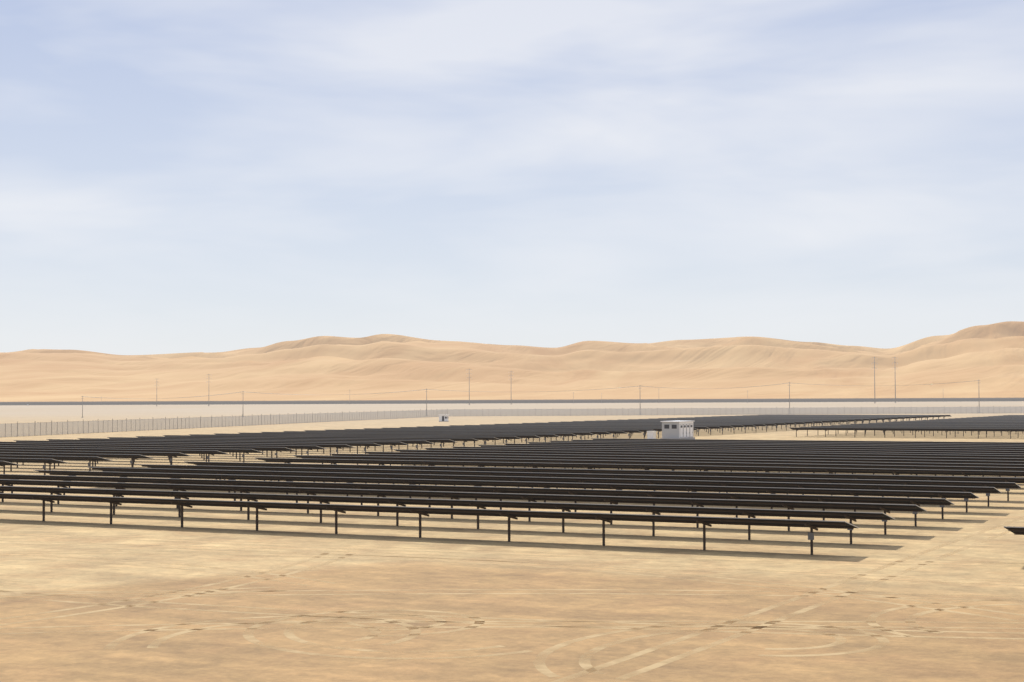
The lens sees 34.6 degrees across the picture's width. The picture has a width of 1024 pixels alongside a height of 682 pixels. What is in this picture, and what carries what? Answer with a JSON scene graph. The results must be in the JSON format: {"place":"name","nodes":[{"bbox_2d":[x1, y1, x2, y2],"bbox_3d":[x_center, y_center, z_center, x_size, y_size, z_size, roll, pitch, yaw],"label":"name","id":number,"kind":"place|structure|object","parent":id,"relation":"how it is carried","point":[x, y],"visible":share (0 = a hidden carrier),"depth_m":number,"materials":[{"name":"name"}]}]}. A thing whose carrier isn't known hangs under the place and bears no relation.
{"place":"outdoors","nodes":[
{"label":"outdoors","id":0,"kind":"place"},
{"bbox_2d":[0,401,1023,681],"bbox_3d":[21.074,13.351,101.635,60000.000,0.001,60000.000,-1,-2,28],"label":"desert ground","id":1,"kind":"structure","parent":0,"point":[70,649],"depth_m":88.48,"materials":[{"name":"beige sand"}]},
{"bbox_2d":[439,415,448,421],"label":"guard cabin","id":2,"kind":"object","parent":1,"relation":"on","point":[443,418],"visible":1,"depth_m":661.70,"materials":[{"name":"concrete"}]},
{"bbox_2d":[0,415,951,474],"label":"solar panels","id":3,"kind":"object","parent":1,"relation":"on","point":[51,451],"visible":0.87,"depth_m":319.99,"materials":[{"name":"black glass"}]},
{"bbox_2d":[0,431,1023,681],"bbox_3d":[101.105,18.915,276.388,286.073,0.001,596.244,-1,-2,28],"label":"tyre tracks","id":4,"kind":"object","parent":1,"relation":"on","point":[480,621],"visible":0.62,"depth_m":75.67},
{"bbox_2d":[0,461,1023,554],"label":"solar panels","id":5,"kind":"object","parent":1,"relation":"on","point":[861,490],"visible":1,"depth_m":140.65,"materials":[{"name":"black glass"}]},
{"bbox_2d":[0,406,1023,436],"bbox_3d":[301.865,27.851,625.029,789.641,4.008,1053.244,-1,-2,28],"label":"perimeter fence","id":6,"kind":"object","parent":1,"relation":"on","point":[17,429],"visible":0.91,"depth_m":757.41,"materials":[{"name":"grey metal"}]},
{"bbox_2d":[256,438,1023,476],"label":"solar panels","id":7,"kind":"object","parent":1,"relation":"on","point":[999,459],"visible":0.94,"depth_m":213.59,"materials":[{"name":"black glass"}]},
{"bbox_2d":[647,421,694,438],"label":"inverter station","id":8,"kind":"object","parent":1,"relation":"on","point":[677,429],"visible":0.94,"depth_m":371.10,"materials":[{"name":"metal"}]},
{"bbox_2d":[873,357,874,402],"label":"utility pole","id":9,"kind":"object","parent":1,"relation":"on","point":[874,379],"visible":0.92,"depth_m":1999.32,"materials":[{"name":"brown metal"}]},
{"bbox_2d":[892,357,897,402],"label":"utility pole","id":10,"kind":"object","parent":1,"relation":"on","point":[895,384],"visible":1,"depth_m":2078.68,"materials":[{"name":"brown metal"}]},
{"bbox_2d":[789,415,1023,438],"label":"solar panels","id":11,"kind":"object","parent":1,"relation":"on","point":[1010,423],"visible":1,"depth_m":412.07,"materials":[{"name":"black glass"}]},
{"bbox_2d":[1004,526,1023,534],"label":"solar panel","id":12,"kind":"object","parent":1,"relation":"on","point":[1017,530],"visible":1,"depth_m":96.19,"materials":[{"name":"black glass"}]},
{"bbox_2d":[0,321,1023,401],"bbox_3d":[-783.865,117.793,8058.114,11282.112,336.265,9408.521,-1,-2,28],"label":"dune field","id":13,"kind":"structure","parent":0,"point":[990,357],"depth_m":4999.52,"materials":[{"name":"beige sand"}]},
{"bbox_2d":[0,399,1023,404],"bbox_3d":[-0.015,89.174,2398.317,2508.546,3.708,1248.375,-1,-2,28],"label":"road fence","id":14,"kind":"object","parent":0,"point":[661,401],"visible":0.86,"depth_m":2398.20,"materials":[{"name":"grey metal"}]},
{"bbox_2d":[0,398,1023,402],"bbox_3d":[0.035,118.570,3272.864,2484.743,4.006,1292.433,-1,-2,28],"label":"road","id":15,"kind":"structure","parent":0,"point":[509,400],"depth_m":3272.61,"materials":[{"name":"grey asphalt"}]},
{"bbox_2d":[0,0,1023,354],"label":"sky","id":16,"kind":"structure","parent":0,"point":[177,176],"materials":[{"name":"blue"}]}
]}

